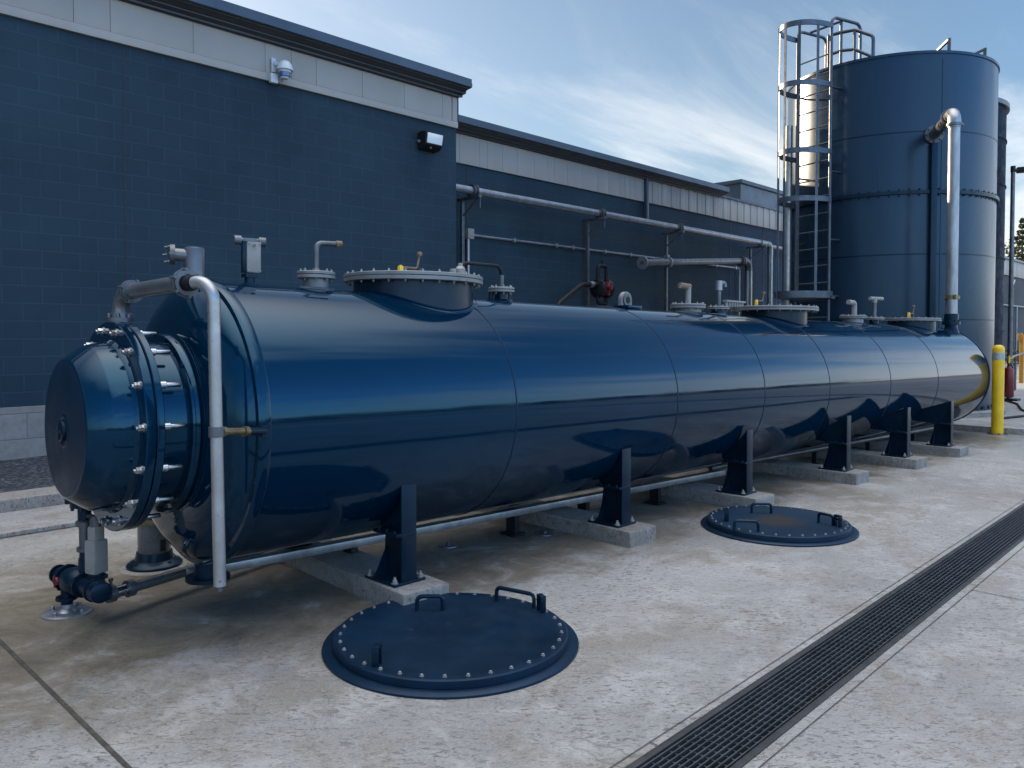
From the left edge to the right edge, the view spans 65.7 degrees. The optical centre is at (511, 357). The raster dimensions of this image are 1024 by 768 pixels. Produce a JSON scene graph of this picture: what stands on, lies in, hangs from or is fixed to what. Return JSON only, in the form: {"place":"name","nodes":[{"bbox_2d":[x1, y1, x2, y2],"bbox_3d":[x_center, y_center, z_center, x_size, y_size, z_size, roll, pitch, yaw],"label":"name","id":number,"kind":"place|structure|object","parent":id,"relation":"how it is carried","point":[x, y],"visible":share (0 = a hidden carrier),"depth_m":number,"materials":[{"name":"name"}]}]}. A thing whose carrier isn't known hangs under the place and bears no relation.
{"place":"outdoors","nodes":[
{"label":"outdoors","id":0,"kind":"place"},
{"bbox_2d":[0,455,54,492],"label":"gravel strip","id":1,"kind":"object","parent":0,"point":[25,473],"visible":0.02,"depth_m":7.98,"materials":[{"name":"grey gravel"}]},
{"bbox_2d":[457,194,481,267],"bbox_3d":[-0.795,-1.041,14.779,0.620,4.255,0.200,2,2,44],"label":"pipe support","id":2,"kind":"object","parent":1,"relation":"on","point":[462,227],"visible":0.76,"depth_m":14.84,"materials":[{"name":"grey metal"}]},
{"bbox_2d":[456,184,781,304],"bbox_3d":[4.536,-1.233,20.157,0.250,4.240,16.650,2,2,44],"label":"header pipe","id":3,"kind":"object","parent":2,"relation":"on","point":[471,190],"visible":0.89,"depth_m":17.79,"materials":[{"name":"grey metal"}]},
{"bbox_2d":[0,504,93,538],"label":"walkway","id":4,"kind":"structure","parent":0,"point":[33,520],"depth_m":6.27,"materials":[{"name":"concrete"}]},
{"bbox_2d":[0,0,471,459],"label":"warehouse hall","id":5,"kind":"structure","parent":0,"point":[136,136],"depth_m":10.29,"materials":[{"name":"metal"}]},
{"bbox_2d":[269,57,292,83],"bbox_3d":[-3.231,-4.033,11.151,0.318,0.360,0.236,1,2,21],"label":"dome camera","id":6,"kind":"object","parent":5,"relation":"attached to","point":[284,68],"visible":1,"depth_m":11.09,"materials":[{"name":"white plastic"}]},
{"bbox_2d":[417,130,443,152],"bbox_3d":[-1.357,-3.589,13.156,0.246,0.299,0.412,2,2,44],"label":"wall floodlight","id":7,"kind":"object","parent":5,"relation":"attached to","point":[429,141],"depth_m":13.08,"materials":[{"name":"black plastic"}]},
{"bbox_2d":[439,542,457,548],"bbox_3d":[-0.454,1.329,5.646,0.140,0.028,0.140,2,2,44],"label":"floor plate","id":8,"kind":"object","parent":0,"point":[447,545],"visible":1,"depth_m":5.63,"materials":[{"name":"grey metal"}]},
{"bbox_2d":[0,427,1023,767],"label":"concrete yard","id":9,"kind":"structure","parent":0,"point":[682,617],"depth_m":3.79,"materials":[{"name":"grey concrete"}]},
{"bbox_2d":[40,499,111,620],"bbox_3d":[-2.362,1.032,4.248,0.551,0.700,0.269,2,2,44],"label":"drain valve","id":10,"kind":"object","parent":9,"relation":"on","point":[86,576],"visible":0.9,"depth_m":4.21,"materials":[{"name":"blue paint"}]},
{"bbox_2d":[105,550,272,602],"bbox_3d":[-1.858,1.230,4.764,0.092,0.135,1.326,1,2,28],"label":"drain pipe","id":11,"kind":"object","parent":10,"relation":"attached to","point":[129,587],"visible":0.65,"depth_m":4.39,"materials":[{"name":"grey metal"}]},
{"bbox_2d":[119,560,186,575],"bbox_3d":[-2.326,1.354,5.147,0.400,0.006,0.398,2,2,44],"label":"grout pad","id":12,"kind":"object","parent":9,"relation":"on","point":[123,570],"visible":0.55,"depth_m":5.00,"materials":[{"name":"concrete"}]},
{"bbox_2d":[126,519,182,572],"bbox_3d":[-2.326,0.907,5.148,0.340,0.900,0.340,2,2,44],"label":"pipe pedestal","id":13,"kind":"object","parent":12,"relation":"on","point":[154,553],"visible":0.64,"depth_m":5.06,"materials":[{"name":"blue paint"}]},
{"bbox_2d":[270,539,448,605],"bbox_3d":[-1.004,1.317,4.919,0.318,0.132,1.588,-1,2,-43],"label":"concrete pad","id":14,"kind":"object","parent":9,"relation":"on","point":[343,570],"visible":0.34,"depth_m":4.66,"materials":[{"name":"grey concrete"}]},
{"bbox_2d":[322,586,578,699],"bbox_3d":[-0.295,1.330,3.881,1.240,0.164,1.240,2,2,44],"label":"manhole cover","id":15,"kind":"object","parent":9,"relation":"on","point":[450,646],"visible":0.99,"depth_m":3.69,"materials":[{"name":"metal"}]},
{"bbox_2d":[186,469,725,574],"bbox_3d":[0.122,1.233,6.068,5.073,0.197,0.151,-1,2,-41],"label":"ground conduit","id":16,"kind":"object","parent":9,"relation":"on","point":[350,545],"visible":0.7,"depth_m":5.69,"materials":[{"name":"grey metal"}]},
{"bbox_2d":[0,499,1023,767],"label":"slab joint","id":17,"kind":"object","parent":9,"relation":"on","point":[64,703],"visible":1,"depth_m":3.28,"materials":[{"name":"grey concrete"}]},
{"bbox_2d":[482,500,655,547],"bbox_3d":[0.386,1.279,6.288,0.323,0.132,1.642,-1,2,-43],"label":"concrete pad","id":18,"kind":"object","parent":9,"relation":"on","point":[570,520],"visible":0.51,"depth_m":5.93,"materials":[{"name":"grey concrete"}]},
{"bbox_2d":[631,476,773,506],"bbox_3d":[1.585,1.246,7.471,0.321,0.132,1.758,-1,2,-43],"label":"concrete pad","id":19,"kind":"object","parent":9,"relation":"on","point":[700,492],"visible":0.32,"depth_m":7.11,"materials":[{"name":"grey concrete"}]},
{"bbox_2d":[45,241,989,587],"bbox_3d":[2.301,0.217,8.149,12.510,2.031,2.045,0,1,-45],"label":"storage tank","id":20,"kind":"object","parent":19,"relation":"on","point":[397,405],"visible":1,"depth_m":4.65,"materials":[{"name":"blue metal"}]},
{"bbox_2d":[162,244,204,276],"bbox_3d":[-1.754,-0.482,4.240,0.209,0.239,0.112,-1,2,-25],"label":"vent stub","id":21,"kind":"object","parent":20,"relation":"on","point":[192,258],"visible":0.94,"depth_m":4.21,"materials":[{"name":"grey paint"}]},
{"bbox_2d":[106,267,267,591],"bbox_3d":[-1.625,0.300,3.703,0.960,1.397,0.368,1,2,23],"label":"overflow pipe","id":22,"kind":"object","parent":20,"relation":"attached to","point":[186,283],"visible":0.99,"depth_m":3.40,"materials":[{"name":"grey metal"}]},
{"bbox_2d":[233,235,265,284],"bbox_3d":[-1.458,-0.530,4.416,0.168,0.293,0.111,-1,2,-28],"label":"level sensor","id":23,"kind":"object","parent":20,"relation":"on","point":[250,255],"visible":0.94,"depth_m":4.40,"materials":[{"name":"blue paint"}]},
{"bbox_2d":[499,275,503,286],"bbox_3d":[-0.076,-0.553,5.781,0.036,0.091,0.037,2,2,44],"label":"hose fitting","id":24,"kind":"object","parent":20,"relation":"on","point":[501,280],"visible":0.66,"depth_m":5.76,"materials":[{"name":"silver metal"}]},
{"bbox_2d":[463,261,502,274],"bbox_3d":[-0.211,-0.620,5.630,0.028,0.103,0.427,1,2,43],"label":"vent hose","id":25,"kind":"object","parent":24,"relation":"attached to","point":[497,266],"visible":1,"depth_m":5.63,"materials":[{"name":"grey metal"}]},
{"bbox_2d":[924,108,963,321],"bbox_3d":[6.928,-2.235,12.744,0.300,3.343,1.584,0,2,17],"label":"transfer pipe","id":26,"kind":"object","parent":20,"relation":"attached to","point":[950,121],"visible":0.95,"depth_m":12.05,"materials":[{"name":"silver metal"}]},
{"bbox_2d":[701,502,858,546],"bbox_3d":[2.075,1.266,6.192,1.170,0.164,1.170,2,2,44],"label":"manhole cover","id":27,"kind":"object","parent":9,"relation":"on","point":[761,523],"visible":0.99,"depth_m":5.99,"materials":[{"name":"metal"}]},
{"bbox_2d":[753,459,868,484],"bbox_3d":[2.880,1.210,8.751,0.321,0.132,1.978,-1,2,-43],"label":"concrete pad","id":28,"kind":"object","parent":9,"relation":"on","point":[808,471],"visible":0.48,"depth_m":8.31,"materials":[{"name":"grey concrete"}]},
{"bbox_2d":[708,426,933,470],"bbox_3d":[3.960,1.130,9.555,5.226,0.208,0.131,-1,2,-40],"label":"thin ground pipe","id":29,"kind":"object","parent":9,"relation":"on","point":[815,450],"visible":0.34,"depth_m":9.16,"materials":[{"name":"grey metal"}]},
{"bbox_2d":[624,503,1023,767],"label":"trench drain","id":30,"kind":"object","parent":9,"relation":"in","point":[745,725],"visible":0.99,"depth_m":3.58,"materials":[{"name":"black metal"}]},
{"bbox_2d":[795,449,926,469],"bbox_3d":[3.885,1.183,9.740,0.320,0.132,2.180,-1,2,-43],"label":"concrete pad","id":31,"kind":"object","parent":9,"relation":"on","point":[878,458],"visible":0.46,"depth_m":9.13,"materials":[{"name":"grey concrete"}]},
{"bbox_2d":[851,437,968,457],"bbox_3d":[4.810,1.157,10.654,0.322,0.132,2.316,-1,2,-43],"label":"concrete pad","id":32,"kind":"object","parent":9,"relation":"on","point":[958,451],"visible":0.38,"depth_m":9.98,"materials":[{"name":"grey concrete"}]},
{"bbox_2d":[920,362,1023,434],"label":"raised slab","id":33,"kind":"structure","parent":9,"relation":"on","point":[1014,426],"depth_m":12.96,"materials":[{"name":"concrete"}]},
{"bbox_2d":[582,209,605,305],"bbox_3d":[1.808,-1.116,17.476,0.620,4.255,0.200,2,2,44],"label":"pipe support","id":34,"kind":"object","parent":33,"relation":"on","point":[587,232],"visible":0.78,"depth_m":17.55,"materials":[{"name":"grey metal"}]},
{"bbox_2d":[662,224,683,310],"bbox_3d":[3.996,-1.179,19.742,0.620,4.255,0.200,2,2,44],"label":"pipe support","id":35,"kind":"object","parent":33,"relation":"on","point":[666,234],"visible":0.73,"depth_m":19.82,"materials":[{"name":"grey metal"}]},
{"bbox_2d":[746,239,766,263],"bbox_3d":[7.051,-1.268,22.908,0.620,4.255,0.200,2,2,44],"label":"pipe support","id":36,"kind":"object","parent":33,"relation":"on","point":[750,252],"visible":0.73,"depth_m":22.90,"materials":[{"name":"metal"}]},
{"bbox_2d":[783,125,792,304],"bbox_3d":[5.172,-1.666,14.872,0.140,5.300,0.140,2,2,44],"label":"riser pipe","id":37,"kind":"object","parent":33,"relation":"on","point":[788,217],"visible":0.52,"depth_m":14.79,"materials":[{"name":"metal"}]},
{"bbox_2d":[964,407,1005,417],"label":"tank plinth","id":38,"kind":"structure","parent":33,"relation":"on","point":[980,414],"depth_m":13.58,"materials":[{"name":"concrete"}]},
{"bbox_2d":[787,38,999,410],"bbox_3d":[7.228,-2.311,15.325,3.776,6.375,3.776,2,2,44],"label":"vertical tank","id":39,"kind":"object","parent":38,"relation":"on","point":[889,205],"visible":0.56,"depth_m":13.70,"materials":[{"name":"blue metal"}]},
{"bbox_2d":[774,16,861,320],"bbox_3d":[5.402,-2.919,14.449,1.554,6.228,1.150,-1,2,-28],"label":"caged ladder","id":40,"kind":"object","parent":39,"relation":"attached to","point":[795,295],"visible":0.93,"depth_m":13.98,"materials":[{"name":"grey metal"}]},
{"bbox_2d":[776,28,778,304],"bbox_3d":[4.696,-3.293,14.018,0.016,5.000,0.014,2,2,44],"label":"safety cable","id":41,"kind":"object","parent":40,"relation":"attached to","point":[777,165],"visible":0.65,"depth_m":14.01,"materials":[{"name":"grey metal"}]},
{"bbox_2d":[810,21,874,66],"bbox_3d":[5.893,-5.606,14.126,1.101,0.805,0.218,1,2,36],"label":"roof guardrail","id":42,"kind":"object","parent":39,"relation":"on","point":[841,50],"visible":0.95,"depth_m":14.05,"materials":[{"name":"grey metal"}]},
{"bbox_2d":[994,97,1009,345],"bbox_3d":[9.528,-2.437,18.654,3.620,6.670,3.620,2,2,44],"label":"hidden tank","id":43,"kind":"object","parent":33,"relation":"on","point":[1003,108],"visible":0.12,"depth_m":17.32,"materials":[{"name":"blue metal"}]},
{"bbox_2d":[1005,348,1018,365],"bbox_3d":[18.004,0.094,31.055,1.340,0.907,18.258,2,2,44],"label":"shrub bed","id":44,"kind":"object","parent":33,"relation":"on","point":[1016,352],"visible":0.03,"depth_m":35.40,"materials":[{"name":"green plant"}]},
{"bbox_2d":[1004,399,1023,418],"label":"yard cable","id":45,"kind":"object","parent":33,"relation":"on","point":[1016,416],"visible":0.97,"depth_m":14.12,"materials":[{"name":"black rubber"}]},
{"bbox_2d":[1004,166,1023,400],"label":"lamp post","id":46,"kind":"object","parent":33,"relation":"on","point":[1013,169],"visible":0.91,"depth_m":17.05,"materials":[{"name":"black metal"}]},
{"bbox_2d":[1004,356,1013,397],"bbox_3d":[10.669,0.410,17.017,0.200,0.890,0.251,2,2,44],"label":"fire extinguisher","id":47,"kind":"object","parent":46,"relation":"attached to","point":[1009,383],"visible":0.92,"depth_m":16.92,"materials":[{"name":"red paint"}]},
{"bbox_2d":[1005,352,1023,389],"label":"guard rail","id":48,"kind":"object","parent":33,"relation":"on","point":[1015,365],"visible":0.88,"depth_m":20.24,"materials":[{"name":"silver metal"}]},
{"bbox_2d":[1017,333,1023,382],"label":"gate post","id":49,"kind":"object","parent":33,"relation":"on","point":[1020,337],"visible":1,"depth_m":23.38,"materials":[{"name":"orange paint"}]},
{"bbox_2d":[987,345,1007,434],"bbox_3d":[7.367,0.487,12.017,0.280,1.355,0.280,2,2,44],"label":"bollard","id":50,"kind":"object","parent":9,"relation":"on","point":[997,398],"visible":1,"depth_m":11.95,"materials":[{"name":"yellow metal"}]},
{"bbox_2d":[536,530,553,535],"bbox_3d":[0.247,1.320,5.984,0.140,0.028,0.140,2,2,44],"label":"floor plate","id":51,"kind":"object","parent":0,"point":[544,533],"visible":1,"depth_m":5.97,"materials":[{"name":"metal"}]},
{"bbox_2d":[224,0,1023,258],"label":"sky","id":52,"kind":"structure","parent":0,"point":[689,88],"materials":[{"name":"blue"}]},
{"label":"ground","id":53,"kind":"structure","parent":0,"visible":0},
{"bbox_2d":[0,486,63,512],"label":"kerb","id":54,"kind":"structure","parent":53,"relation":"on","point":[11,501],"depth_m":6.75,"materials":[{"name":"concrete"}]},
{"bbox_2d":[1003,256,1023,357],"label":"distant warehouse","id":55,"kind":"structure","parent":53,"relation":"on","point":[1018,308],"depth_m":46.78,"materials":[{"name":"metal"}]},
{"bbox_2d":[1004,239,1023,256],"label":"broadleaf tree","id":56,"kind":"object","parent":53,"relation":"on","point":[1006,251],"visible":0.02,"depth_m":77.82,"materials":[{"name":"green plant"}]},
{"bbox_2d":[1014,218,1023,260],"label":"conifer","id":57,"kind":"object","parent":53,"relation":"on","point":[1019,247],"visible":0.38,"depth_m":75.11,"materials":[{"name":"green plant"}]},
{"label":"subsoil","id":58,"kind":"structure","parent":0,"visible":0},
{"bbox_2d":[456,115,729,312],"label":"warehouse wing","id":59,"kind":"structure","parent":58,"relation":"on","point":[493,157],"depth_m":17.39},
{"bbox_2d":[589,260,614,306],"bbox_3d":[1.777,-1.402,17.544,0.950,1.456,0.565,2,2,44],"label":"diaphragm pump","id":60,"kind":"object","parent":59,"relation":"attached to","point":[605,288],"visible":0.88,"depth_m":17.30,"materials":[{"name":"black metal"}]},
{"bbox_2d":[556,282,591,303],"bbox_3d":[1.129,-0.359,16.448,0.145,2.510,2.069,1,2,38],"label":"hose","id":61,"kind":"object","parent":60,"relation":"attached to","point":[569,294],"visible":0.41,"depth_m":16.58,"materials":[{"name":"black rubber"}]},
{"bbox_2d":[465,228,739,314],"bbox_3d":[2.841,-0.945,18.955,0.120,3.230,10.695,2,2,44],"label":"wall conduit","id":62,"kind":"object","parent":59,"relation":"attached to","point":[469,234],"depth_m":16.57,"materials":[{"name":"grey metal"}]},
{"bbox_2d":[637,255,751,305],"bbox_3d":[4.534,-0.906,20.164,0.900,3.585,5.165,2,2,44],"label":"inlet pipe","id":63,"kind":"object","parent":59,"relation":"attached to","point":[643,262],"visible":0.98,"depth_m":20.17,"materials":[{"name":"grey metal"}]},
{"bbox_2d":[715,179,782,315],"bbox_3d":[5.487,-2.555,29.506,10.880,6.460,10.475,2,2,44],"label":"warehouse annex","id":64,"kind":"object","parent":58,"relation":"on","point":[748,209],"visible":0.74,"depth_m":23.57,"materials":[{"name":"metal"}]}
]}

